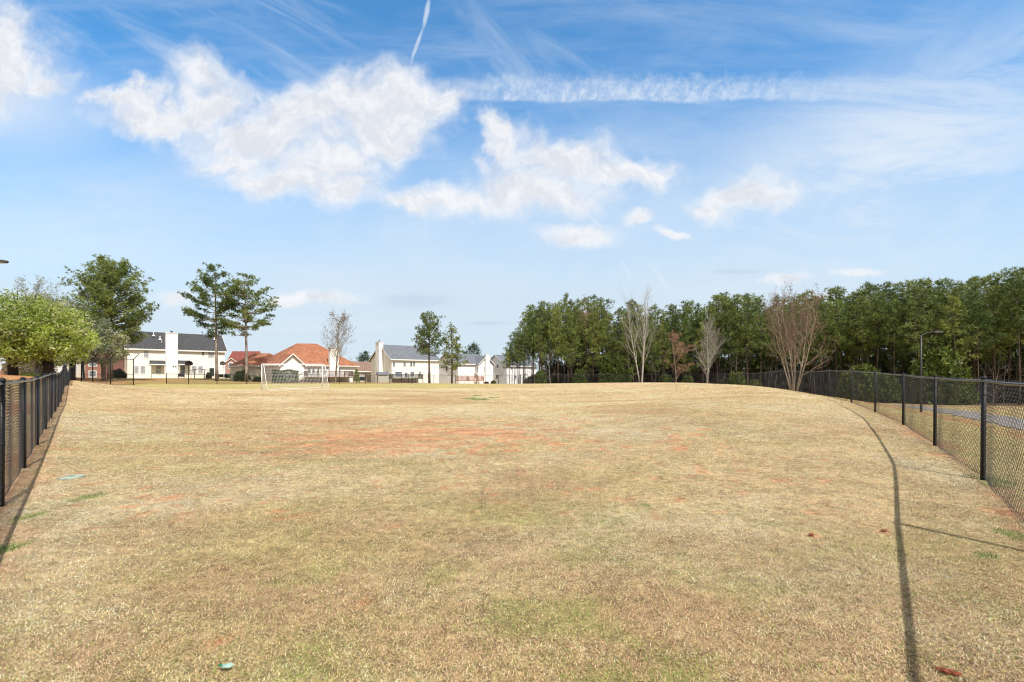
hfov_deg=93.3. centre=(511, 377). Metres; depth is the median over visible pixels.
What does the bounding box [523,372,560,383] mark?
brush thicket
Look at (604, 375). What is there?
young pine
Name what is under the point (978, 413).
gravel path
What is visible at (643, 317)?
pine tree
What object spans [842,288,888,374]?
pine tree
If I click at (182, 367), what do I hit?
patio door
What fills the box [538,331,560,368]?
pine tree
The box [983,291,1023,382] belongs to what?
pine tree
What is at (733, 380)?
bush
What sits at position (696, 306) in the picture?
pine tree
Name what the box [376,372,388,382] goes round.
garden shed
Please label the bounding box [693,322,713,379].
pine tree
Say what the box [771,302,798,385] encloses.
pine tree
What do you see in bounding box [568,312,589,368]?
pine tree
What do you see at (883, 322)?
pine tree
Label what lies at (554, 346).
pine tree
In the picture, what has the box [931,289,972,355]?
pine tree
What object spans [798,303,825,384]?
pine tree
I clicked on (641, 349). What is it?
pine tree
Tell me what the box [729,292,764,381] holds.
pine tree
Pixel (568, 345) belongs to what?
pine tree
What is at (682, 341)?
pine tree
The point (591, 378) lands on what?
brush thicket
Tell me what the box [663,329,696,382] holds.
bare tree
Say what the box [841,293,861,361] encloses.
pine tree
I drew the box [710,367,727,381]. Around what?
brush thicket
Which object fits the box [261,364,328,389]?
soccer goal
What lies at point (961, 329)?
pine tree
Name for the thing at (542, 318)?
pine tree
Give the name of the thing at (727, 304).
pine tree
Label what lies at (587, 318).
pine tree
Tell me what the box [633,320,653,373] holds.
pine tree
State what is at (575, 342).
pine tree
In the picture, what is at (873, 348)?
pine tree
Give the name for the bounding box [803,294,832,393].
pine tree
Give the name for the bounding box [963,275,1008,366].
pine tree
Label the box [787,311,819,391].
pine tree
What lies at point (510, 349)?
pine tree
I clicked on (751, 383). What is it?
bush
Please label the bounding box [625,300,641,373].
pine tree
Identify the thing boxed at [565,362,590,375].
brush thicket
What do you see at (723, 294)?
pine tree
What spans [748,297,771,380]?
pine tree
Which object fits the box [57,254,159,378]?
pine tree
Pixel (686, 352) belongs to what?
pine tree
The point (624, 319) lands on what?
pine tree
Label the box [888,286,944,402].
pine tree
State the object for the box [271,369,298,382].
hedge
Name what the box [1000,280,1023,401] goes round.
pine tree
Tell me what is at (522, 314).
pine tree
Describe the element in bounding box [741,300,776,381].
pine tree
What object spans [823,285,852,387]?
pine tree
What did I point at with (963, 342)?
pine tree
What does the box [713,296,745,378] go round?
pine tree
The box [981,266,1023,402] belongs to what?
pine tree
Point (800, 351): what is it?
pine tree
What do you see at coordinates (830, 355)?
pine tree
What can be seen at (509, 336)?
pine tree
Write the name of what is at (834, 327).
pine tree
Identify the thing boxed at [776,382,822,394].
brush thicket
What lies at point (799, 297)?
pine tree
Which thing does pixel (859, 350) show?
pine tree
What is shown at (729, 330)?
pine tree
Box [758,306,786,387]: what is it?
pine tree
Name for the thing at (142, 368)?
window
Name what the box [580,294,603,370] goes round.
pine tree
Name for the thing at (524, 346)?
pine tree
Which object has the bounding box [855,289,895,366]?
pine tree
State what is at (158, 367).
window
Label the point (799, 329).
pine tree
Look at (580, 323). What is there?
pine tree
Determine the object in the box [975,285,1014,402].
pine tree
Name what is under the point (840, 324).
pine tree
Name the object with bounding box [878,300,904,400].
pine tree
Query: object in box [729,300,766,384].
pine tree
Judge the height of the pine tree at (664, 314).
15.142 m
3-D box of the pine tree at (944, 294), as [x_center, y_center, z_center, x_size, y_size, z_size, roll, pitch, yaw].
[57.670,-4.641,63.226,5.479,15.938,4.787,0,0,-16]
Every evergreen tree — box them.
[355,351,370,361]
[462,342,481,353]
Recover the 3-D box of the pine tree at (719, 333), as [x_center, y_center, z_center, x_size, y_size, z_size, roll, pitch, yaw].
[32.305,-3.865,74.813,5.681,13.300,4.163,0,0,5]
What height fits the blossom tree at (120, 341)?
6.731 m
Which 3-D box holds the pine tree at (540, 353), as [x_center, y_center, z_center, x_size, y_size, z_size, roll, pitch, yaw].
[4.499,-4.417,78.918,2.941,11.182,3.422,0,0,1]
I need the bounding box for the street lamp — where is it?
[920,330,942,411]
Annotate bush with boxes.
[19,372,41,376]
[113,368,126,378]
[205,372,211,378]
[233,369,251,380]
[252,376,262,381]
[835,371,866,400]
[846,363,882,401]
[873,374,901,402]
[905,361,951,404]
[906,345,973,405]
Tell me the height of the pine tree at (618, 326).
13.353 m
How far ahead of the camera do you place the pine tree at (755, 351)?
77.99 m
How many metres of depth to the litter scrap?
2.10 m
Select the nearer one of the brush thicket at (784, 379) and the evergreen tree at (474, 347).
the brush thicket at (784, 379)
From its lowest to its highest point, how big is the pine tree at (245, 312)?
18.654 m
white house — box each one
[55,358,84,376]
[368,340,440,382]
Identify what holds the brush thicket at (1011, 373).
on the ground at (500, 473)
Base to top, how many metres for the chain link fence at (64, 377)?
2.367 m
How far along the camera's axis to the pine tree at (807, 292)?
82.65 m
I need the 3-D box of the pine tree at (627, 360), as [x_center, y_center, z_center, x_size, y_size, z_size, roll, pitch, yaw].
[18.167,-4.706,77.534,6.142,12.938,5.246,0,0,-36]
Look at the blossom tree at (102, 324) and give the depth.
53.39 m
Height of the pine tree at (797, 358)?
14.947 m
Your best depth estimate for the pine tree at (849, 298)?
73.09 m
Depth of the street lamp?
36.47 m
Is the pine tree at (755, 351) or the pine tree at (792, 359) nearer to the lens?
the pine tree at (755, 351)
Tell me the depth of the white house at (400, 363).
115.55 m
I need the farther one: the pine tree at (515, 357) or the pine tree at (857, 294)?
the pine tree at (515, 357)
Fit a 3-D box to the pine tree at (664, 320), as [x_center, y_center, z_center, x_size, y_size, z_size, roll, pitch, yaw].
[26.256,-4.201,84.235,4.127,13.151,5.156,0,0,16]
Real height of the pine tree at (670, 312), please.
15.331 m
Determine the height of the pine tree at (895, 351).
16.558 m
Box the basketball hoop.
[185,361,192,373]
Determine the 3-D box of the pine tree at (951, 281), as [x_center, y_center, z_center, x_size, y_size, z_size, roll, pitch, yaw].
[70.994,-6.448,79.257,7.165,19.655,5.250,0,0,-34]
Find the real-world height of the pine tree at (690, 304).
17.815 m
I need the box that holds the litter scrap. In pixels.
[217,662,233,667]
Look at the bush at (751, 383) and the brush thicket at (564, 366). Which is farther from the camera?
the brush thicket at (564, 366)
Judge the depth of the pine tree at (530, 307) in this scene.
95.86 m
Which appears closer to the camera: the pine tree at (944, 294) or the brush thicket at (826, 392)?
the pine tree at (944, 294)
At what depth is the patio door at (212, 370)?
101.13 m
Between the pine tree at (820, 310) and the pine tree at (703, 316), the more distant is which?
the pine tree at (703, 316)
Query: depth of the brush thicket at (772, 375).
82.77 m
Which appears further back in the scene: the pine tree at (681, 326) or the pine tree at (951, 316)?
the pine tree at (681, 326)
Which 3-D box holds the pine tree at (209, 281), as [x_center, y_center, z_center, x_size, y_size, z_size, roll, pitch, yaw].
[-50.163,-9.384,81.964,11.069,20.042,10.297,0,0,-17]
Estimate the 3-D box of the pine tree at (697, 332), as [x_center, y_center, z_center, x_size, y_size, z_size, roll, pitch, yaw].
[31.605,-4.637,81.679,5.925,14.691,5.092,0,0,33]
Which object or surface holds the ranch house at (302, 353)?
on the ground at (500, 473)
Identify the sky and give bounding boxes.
[0,0,1023,374]
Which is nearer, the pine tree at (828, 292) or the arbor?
the pine tree at (828, 292)
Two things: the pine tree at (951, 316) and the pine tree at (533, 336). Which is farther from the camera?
the pine tree at (533, 336)
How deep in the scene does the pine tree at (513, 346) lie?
93.15 m
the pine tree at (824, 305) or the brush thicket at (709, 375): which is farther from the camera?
the brush thicket at (709, 375)
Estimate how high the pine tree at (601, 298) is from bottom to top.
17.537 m
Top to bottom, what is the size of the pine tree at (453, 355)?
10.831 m
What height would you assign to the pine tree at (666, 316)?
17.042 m
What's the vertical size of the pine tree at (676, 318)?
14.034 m
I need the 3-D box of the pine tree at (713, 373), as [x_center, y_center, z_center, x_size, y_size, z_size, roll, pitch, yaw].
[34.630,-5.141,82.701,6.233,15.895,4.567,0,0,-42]
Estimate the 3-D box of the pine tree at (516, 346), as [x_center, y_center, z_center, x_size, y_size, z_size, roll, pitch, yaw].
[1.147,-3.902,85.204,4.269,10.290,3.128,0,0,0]
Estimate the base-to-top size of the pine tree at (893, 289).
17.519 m
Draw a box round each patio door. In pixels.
[180,365,184,375]
[209,368,214,376]
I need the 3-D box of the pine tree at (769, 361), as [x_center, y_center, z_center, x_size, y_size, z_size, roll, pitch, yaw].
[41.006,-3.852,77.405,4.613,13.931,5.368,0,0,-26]
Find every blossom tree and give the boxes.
[0,288,88,374]
[53,298,115,379]
[87,327,131,379]
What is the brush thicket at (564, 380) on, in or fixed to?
on the ground at (500, 473)
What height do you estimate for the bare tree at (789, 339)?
15.308 m
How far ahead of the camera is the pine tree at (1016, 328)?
67.39 m
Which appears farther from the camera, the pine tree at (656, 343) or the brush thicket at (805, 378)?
the brush thicket at (805, 378)
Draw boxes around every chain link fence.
[0,362,71,506]
[166,373,639,383]
[639,369,1023,522]
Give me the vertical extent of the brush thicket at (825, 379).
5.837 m
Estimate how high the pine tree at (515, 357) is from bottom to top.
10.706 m
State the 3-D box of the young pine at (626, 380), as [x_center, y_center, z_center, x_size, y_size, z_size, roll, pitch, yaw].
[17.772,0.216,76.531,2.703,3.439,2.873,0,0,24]
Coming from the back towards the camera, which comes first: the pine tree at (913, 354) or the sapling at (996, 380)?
the pine tree at (913, 354)
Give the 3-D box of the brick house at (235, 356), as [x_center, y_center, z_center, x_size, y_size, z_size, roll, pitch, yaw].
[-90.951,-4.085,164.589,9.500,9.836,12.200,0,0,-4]
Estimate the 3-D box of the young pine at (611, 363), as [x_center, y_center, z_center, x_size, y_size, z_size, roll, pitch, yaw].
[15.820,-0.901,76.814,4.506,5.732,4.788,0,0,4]
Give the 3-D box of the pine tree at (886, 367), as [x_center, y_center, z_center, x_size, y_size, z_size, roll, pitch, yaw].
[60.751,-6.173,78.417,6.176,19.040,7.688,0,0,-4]
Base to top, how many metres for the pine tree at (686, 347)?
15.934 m
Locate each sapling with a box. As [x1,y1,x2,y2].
[537,352,555,376]
[976,361,1006,395]
[988,364,1011,401]
[992,360,1017,401]
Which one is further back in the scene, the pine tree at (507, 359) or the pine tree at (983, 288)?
the pine tree at (507, 359)
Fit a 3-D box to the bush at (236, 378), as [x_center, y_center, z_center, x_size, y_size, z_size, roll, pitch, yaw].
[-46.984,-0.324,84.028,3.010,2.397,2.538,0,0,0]
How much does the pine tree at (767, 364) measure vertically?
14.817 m
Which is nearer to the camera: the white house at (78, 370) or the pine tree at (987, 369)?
the pine tree at (987, 369)
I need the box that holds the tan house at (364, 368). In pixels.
[351,361,370,381]
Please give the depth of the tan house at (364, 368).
124.39 m
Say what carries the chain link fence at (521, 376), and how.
on the ground at (500, 473)
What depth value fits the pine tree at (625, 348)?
85.03 m
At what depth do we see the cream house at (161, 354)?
96.46 m
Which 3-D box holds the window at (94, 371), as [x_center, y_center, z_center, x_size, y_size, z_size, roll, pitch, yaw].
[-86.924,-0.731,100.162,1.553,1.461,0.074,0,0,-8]
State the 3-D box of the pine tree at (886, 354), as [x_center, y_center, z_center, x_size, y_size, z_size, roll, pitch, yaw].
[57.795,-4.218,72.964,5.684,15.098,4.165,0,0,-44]
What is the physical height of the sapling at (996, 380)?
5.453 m
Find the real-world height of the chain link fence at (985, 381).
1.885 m
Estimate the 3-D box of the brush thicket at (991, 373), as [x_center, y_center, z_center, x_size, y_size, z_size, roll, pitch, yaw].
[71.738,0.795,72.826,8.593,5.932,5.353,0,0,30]
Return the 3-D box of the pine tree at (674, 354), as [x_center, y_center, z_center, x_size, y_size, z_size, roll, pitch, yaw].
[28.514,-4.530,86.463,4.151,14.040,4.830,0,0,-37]
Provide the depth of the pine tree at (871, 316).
64.85 m
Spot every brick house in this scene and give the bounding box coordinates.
[85,346,123,377]
[225,351,261,373]
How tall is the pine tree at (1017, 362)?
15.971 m
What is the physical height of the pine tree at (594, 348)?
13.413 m
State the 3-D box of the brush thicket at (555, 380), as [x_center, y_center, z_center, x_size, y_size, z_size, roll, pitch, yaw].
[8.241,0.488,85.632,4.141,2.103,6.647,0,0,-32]
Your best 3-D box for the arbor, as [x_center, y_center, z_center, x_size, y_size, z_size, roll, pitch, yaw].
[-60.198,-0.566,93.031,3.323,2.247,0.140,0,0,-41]
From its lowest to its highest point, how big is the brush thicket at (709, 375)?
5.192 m
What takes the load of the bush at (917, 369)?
on the ground at (500, 473)
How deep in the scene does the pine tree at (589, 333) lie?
83.37 m
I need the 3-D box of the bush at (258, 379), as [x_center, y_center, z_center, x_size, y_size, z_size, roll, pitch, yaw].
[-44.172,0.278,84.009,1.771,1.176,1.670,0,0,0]
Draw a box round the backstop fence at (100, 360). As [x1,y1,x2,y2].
[81,349,139,384]
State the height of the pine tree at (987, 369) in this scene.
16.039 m
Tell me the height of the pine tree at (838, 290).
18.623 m
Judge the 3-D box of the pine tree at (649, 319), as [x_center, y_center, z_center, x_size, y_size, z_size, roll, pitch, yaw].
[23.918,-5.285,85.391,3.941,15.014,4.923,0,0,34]
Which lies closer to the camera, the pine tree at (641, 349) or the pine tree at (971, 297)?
the pine tree at (971, 297)
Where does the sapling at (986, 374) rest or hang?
on the ground at (500, 473)
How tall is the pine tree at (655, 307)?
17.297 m
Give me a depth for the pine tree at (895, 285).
80.93 m
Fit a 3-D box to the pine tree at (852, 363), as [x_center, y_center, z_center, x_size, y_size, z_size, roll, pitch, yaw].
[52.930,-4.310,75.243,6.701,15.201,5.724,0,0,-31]
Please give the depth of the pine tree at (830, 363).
78.44 m
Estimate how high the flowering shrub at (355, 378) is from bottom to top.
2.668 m
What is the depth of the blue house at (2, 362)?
90.52 m
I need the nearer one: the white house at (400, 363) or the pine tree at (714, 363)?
the pine tree at (714, 363)
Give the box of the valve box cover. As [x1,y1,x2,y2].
[57,474,85,479]
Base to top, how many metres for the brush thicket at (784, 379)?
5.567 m
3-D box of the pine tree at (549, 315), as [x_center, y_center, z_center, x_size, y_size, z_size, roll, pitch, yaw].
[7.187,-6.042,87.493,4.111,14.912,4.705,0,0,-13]
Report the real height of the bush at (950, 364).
8.025 m
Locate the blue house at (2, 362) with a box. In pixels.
[0,355,54,374]
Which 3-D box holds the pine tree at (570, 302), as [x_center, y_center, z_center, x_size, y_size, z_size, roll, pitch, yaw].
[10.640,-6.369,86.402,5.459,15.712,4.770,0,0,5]
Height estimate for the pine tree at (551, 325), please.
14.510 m
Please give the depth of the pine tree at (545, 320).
88.31 m
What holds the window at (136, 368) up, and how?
in the cream house at (161, 354)
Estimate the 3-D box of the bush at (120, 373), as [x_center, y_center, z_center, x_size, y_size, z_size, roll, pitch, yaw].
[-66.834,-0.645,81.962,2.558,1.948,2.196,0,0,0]
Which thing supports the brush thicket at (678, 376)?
on the ground at (500, 473)
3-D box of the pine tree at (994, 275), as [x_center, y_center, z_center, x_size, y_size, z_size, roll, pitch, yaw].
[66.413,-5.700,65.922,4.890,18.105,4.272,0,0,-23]
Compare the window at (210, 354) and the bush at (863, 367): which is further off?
the window at (210, 354)
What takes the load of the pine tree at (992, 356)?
on the ground at (500, 473)
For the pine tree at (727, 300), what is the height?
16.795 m
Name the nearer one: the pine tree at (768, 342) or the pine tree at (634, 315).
the pine tree at (768, 342)
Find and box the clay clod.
[934,666,962,675]
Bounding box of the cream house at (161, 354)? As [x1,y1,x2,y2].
[122,331,227,377]
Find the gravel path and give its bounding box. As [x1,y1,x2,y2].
[894,405,1023,429]
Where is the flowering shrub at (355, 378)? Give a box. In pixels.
[353,367,359,382]
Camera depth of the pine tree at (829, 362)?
81.10 m
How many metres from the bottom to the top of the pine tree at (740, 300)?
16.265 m
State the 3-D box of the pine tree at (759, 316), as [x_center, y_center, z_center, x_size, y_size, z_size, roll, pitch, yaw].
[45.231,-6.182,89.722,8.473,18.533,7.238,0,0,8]
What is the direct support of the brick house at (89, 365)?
on the ground at (500, 473)
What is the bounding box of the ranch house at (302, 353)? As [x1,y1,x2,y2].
[227,343,359,382]
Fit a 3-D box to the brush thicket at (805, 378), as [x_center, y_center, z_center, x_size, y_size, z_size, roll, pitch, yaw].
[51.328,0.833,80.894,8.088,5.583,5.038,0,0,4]
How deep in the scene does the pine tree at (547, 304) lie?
90.91 m
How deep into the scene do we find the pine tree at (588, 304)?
92.24 m
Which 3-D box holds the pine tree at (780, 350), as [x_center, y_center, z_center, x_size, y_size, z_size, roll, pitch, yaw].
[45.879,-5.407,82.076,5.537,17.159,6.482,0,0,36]
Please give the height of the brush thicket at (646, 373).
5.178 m
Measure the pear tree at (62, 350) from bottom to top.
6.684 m
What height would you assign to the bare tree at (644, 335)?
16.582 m
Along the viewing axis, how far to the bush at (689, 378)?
73.59 m
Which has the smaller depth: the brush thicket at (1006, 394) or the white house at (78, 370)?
the brush thicket at (1006, 394)
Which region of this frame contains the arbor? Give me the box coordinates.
[189,369,208,378]
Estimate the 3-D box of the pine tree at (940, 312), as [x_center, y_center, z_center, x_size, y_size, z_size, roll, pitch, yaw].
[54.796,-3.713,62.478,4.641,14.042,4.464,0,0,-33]
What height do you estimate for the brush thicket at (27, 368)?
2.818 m
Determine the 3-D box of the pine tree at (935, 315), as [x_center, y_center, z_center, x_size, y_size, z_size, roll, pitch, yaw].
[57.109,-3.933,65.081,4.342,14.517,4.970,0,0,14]
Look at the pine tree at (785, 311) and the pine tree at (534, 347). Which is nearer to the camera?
the pine tree at (785, 311)
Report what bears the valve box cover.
on the ground at (500, 473)
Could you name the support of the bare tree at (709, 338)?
on the ground at (500, 473)
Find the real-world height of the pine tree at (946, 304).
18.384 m
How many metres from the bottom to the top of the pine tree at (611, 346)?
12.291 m
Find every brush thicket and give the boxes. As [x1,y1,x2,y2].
[0,359,57,374]
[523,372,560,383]
[543,365,556,375]
[548,375,566,382]
[554,362,569,376]
[559,373,573,382]
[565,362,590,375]
[584,372,598,382]
[587,364,598,373]
[636,367,658,380]
[646,364,674,380]
[674,371,683,380]
[693,370,715,381]
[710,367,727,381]
[754,367,796,386]
[772,366,801,385]
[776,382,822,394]
[803,366,832,386]
[815,365,838,388]
[816,387,834,396]
[976,363,1013,380]
[987,385,1022,401]
[989,387,1023,402]
[996,366,1022,382]
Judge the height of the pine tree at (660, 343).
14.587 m
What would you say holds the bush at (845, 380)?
on the ground at (500, 473)
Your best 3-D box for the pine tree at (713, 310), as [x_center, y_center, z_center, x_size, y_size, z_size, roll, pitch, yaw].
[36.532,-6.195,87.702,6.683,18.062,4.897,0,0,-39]
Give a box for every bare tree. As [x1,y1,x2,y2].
[13,275,76,372]
[82,340,89,378]
[320,309,356,382]
[614,281,660,381]
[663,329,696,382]
[692,317,729,382]
[756,281,840,390]
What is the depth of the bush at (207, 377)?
93.86 m
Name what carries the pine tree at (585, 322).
on the ground at (500, 473)
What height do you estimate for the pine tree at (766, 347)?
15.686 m
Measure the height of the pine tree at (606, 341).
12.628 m
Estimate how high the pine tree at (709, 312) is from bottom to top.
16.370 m
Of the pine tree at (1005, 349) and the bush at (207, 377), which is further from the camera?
the bush at (207, 377)
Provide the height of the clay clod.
0.023 m
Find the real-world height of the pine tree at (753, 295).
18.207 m
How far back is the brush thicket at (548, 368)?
92.34 m
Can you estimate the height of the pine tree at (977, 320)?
14.378 m
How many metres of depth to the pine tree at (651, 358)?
80.11 m
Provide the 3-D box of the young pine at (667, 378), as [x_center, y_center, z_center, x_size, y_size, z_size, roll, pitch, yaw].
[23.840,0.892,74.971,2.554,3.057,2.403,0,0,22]
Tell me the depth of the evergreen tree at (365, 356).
139.45 m
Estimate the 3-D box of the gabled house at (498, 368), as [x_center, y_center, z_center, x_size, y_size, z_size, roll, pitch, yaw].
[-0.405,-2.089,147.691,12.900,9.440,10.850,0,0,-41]
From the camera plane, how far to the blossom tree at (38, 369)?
49.91 m
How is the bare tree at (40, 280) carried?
on the ground at (500, 473)
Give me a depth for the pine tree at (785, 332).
76.78 m
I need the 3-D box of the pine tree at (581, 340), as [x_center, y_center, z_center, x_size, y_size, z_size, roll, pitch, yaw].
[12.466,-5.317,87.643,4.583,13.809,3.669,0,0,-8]
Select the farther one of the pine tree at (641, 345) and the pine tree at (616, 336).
the pine tree at (616, 336)
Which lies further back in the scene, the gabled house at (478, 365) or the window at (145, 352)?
the gabled house at (478, 365)
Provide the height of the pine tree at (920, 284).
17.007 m
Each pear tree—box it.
[0,286,72,375]
[0,300,101,375]
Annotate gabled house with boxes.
[439,353,494,383]
[490,355,536,383]
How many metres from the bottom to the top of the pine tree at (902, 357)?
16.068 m
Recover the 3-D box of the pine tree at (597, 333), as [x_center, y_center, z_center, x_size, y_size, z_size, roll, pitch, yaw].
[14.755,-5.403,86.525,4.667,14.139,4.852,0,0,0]
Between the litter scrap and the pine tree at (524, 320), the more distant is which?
the pine tree at (524, 320)
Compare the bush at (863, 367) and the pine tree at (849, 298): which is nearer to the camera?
the bush at (863, 367)
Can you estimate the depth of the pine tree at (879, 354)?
74.75 m
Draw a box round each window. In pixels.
[88,370,96,376]
[134,366,138,373]
[140,366,145,373]
[143,350,148,357]
[156,365,160,373]
[191,366,196,372]
[198,366,202,372]
[208,352,214,356]
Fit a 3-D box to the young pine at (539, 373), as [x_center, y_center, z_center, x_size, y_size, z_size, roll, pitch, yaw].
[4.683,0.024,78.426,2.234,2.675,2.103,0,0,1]
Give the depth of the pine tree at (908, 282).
77.44 m
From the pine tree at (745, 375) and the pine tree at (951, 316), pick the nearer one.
the pine tree at (951, 316)
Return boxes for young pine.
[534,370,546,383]
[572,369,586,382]
[597,355,624,382]
[598,365,609,382]
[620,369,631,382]
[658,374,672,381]
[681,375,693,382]
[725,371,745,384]
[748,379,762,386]
[948,373,979,404]
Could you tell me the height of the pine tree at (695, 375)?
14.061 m
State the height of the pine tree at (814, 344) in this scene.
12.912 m
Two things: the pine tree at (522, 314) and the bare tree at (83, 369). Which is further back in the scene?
the pine tree at (522, 314)
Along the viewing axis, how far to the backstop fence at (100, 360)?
50.76 m
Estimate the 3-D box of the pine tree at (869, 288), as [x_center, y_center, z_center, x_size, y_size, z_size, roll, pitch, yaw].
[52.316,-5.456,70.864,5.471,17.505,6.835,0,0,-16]
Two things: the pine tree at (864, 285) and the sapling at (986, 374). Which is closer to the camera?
the sapling at (986, 374)
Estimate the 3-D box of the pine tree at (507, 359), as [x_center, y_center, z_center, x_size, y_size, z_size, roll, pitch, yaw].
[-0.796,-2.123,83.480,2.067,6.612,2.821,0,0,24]
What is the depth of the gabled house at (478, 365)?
131.58 m
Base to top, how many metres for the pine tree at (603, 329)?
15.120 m
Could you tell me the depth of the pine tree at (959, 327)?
75.03 m
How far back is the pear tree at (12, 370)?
39.12 m
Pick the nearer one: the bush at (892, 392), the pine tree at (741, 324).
the bush at (892, 392)
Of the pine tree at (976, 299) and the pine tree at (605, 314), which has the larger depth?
the pine tree at (605, 314)
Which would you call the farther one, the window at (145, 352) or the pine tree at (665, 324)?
the window at (145, 352)
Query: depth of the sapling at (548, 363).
78.99 m
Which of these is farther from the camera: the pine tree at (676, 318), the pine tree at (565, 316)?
the pine tree at (565, 316)
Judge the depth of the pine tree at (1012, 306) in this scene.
58.90 m
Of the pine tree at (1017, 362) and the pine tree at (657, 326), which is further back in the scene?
the pine tree at (657, 326)
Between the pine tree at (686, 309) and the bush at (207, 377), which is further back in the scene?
the bush at (207, 377)
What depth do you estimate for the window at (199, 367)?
99.73 m
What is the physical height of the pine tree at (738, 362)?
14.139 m
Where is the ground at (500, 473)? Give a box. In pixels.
[0,375,1023,681]
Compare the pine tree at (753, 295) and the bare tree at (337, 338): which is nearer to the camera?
the bare tree at (337, 338)
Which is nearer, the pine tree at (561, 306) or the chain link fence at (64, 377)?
the chain link fence at (64, 377)
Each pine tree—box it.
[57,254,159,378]
[176,262,250,380]
[212,272,281,381]
[411,311,447,382]
[438,322,468,382]
[501,347,511,379]
[504,342,514,383]
[507,327,528,383]
[508,334,517,379]
[510,331,520,383]
[512,326,533,383]
[513,332,522,380]
[516,311,534,375]
[516,317,529,381]
[521,311,545,378]
[522,304,536,374]
[525,316,544,368]
[527,310,545,373]
[528,301,552,369]
[529,301,552,370]
[531,317,546,369]
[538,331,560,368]
[541,302,553,372]
[543,304,562,373]
[547,302,570,382]
[547,306,564,371]
[548,307,566,382]
[553,301,572,372]
[554,307,575,382]
[557,293,568,362]
[559,303,571,356]
[559,305,580,372]
[559,311,582,382]
[561,299,583,371]
[567,298,587,368]
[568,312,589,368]
[575,294,604,379]
[575,311,590,368]
[579,296,598,341]
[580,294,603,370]
[580,300,595,366]
[581,305,605,382]
[582,314,596,373]
[585,301,614,373]
[587,313,603,365]
[590,297,609,365]
[596,299,616,351]
[599,313,620,359]
[599,317,616,363]
[606,309,628,367]
[611,308,645,379]
[614,301,636,368]
[614,308,630,368]
[617,322,637,368]
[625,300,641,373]
[628,303,657,379]
[628,316,642,380]
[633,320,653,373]
[638,315,659,378]
[641,306,656,379]
[643,303,665,363]
[644,321,659,381]
[646,309,671,376]
[646,317,661,367]
[651,317,670,373]
[652,324,674,369]
[654,311,671,373]
[655,321,676,373]
[656,305,676,348]
[659,315,681,377]
[663,303,689,376]
[664,309,685,382]
[670,320,700,376]
[675,299,700,376]
[676,310,696,375]
[676,312,696,367]
[678,316,696,373]
[679,300,698,372]
[683,307,712,374]
[685,314,711,380]
[687,309,712,382]
[691,303,703,368]
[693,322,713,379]
[698,294,732,383]
[698,308,725,381]
[701,311,737,383]
[702,290,743,361]
[703,302,725,381]
[705,294,723,372]
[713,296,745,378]
[717,295,741,379]
[718,318,745,371]
[719,294,755,372]
[721,299,745,370]
[723,314,756,372]
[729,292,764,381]
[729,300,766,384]
[732,293,764,376]
[740,312,765,380]
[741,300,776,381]
[742,295,774,374]
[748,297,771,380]
[749,309,785,386]
[752,312,781,386]
[753,307,782,377]
[754,313,787,378]
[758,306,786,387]
[765,294,792,367]
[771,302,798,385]
[772,295,798,378]
[775,305,790,383]
[779,316,810,375]
[780,308,806,375]
[782,298,809,371]
[783,303,809,379]
[787,294,806,370]
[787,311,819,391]
[796,310,834,392]
[797,289,818,369]
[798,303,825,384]
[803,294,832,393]
[803,302,839,387]
[808,318,845,372]
[814,298,861,390]
[815,307,844,374]
[816,300,842,395]
[821,287,838,364]
[821,301,857,376]
[822,286,858,372]
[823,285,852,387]
[828,310,860,381]
[830,294,858,369]
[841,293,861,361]
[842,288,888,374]
[842,304,875,364]
[844,287,874,363]
[848,282,884,364]
[848,295,883,364]
[854,283,888,371]
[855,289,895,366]
[856,293,901,369]
[857,280,872,360]
[863,298,888,364]
[871,281,898,372]
[875,298,913,402]
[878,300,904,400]
[879,281,911,373]
[880,305,902,377]
[883,293,922,380]
[885,282,906,372]
[885,288,922,382]
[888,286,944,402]
[889,300,926,373]
[899,278,922,304]
[903,277,942,350]
[908,277,950,353]
[909,276,953,347]
[916,295,954,347]
[918,296,950,343]
[925,281,979,341]
[929,279,963,363]
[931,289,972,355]
[933,295,983,403]
[938,292,972,358]
[944,278,961,327]
[944,296,992,366]
[951,276,999,384]
[955,289,1008,403]
[955,294,1004,388]
[957,286,982,367]
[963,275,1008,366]
[963,285,1023,402]
[963,289,1013,385]
[967,278,1012,385]
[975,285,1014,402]
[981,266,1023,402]
[981,270,1022,380]
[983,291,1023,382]
[990,293,1016,378]
[992,272,1023,404]
[999,270,1023,381]
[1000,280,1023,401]
[1012,329,1023,380]
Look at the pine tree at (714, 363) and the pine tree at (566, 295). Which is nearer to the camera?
the pine tree at (714, 363)
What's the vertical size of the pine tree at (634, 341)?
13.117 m
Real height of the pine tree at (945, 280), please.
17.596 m
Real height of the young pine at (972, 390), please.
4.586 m
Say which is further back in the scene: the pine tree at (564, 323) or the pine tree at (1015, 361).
the pine tree at (564, 323)
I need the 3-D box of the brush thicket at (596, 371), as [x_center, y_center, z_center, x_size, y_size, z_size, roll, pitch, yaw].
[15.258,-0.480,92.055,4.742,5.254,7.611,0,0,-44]
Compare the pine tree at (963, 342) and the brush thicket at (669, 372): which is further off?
the brush thicket at (669, 372)
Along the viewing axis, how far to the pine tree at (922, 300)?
68.21 m
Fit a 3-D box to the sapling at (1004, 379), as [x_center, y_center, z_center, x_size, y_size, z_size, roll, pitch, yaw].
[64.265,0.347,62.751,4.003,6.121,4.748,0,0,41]

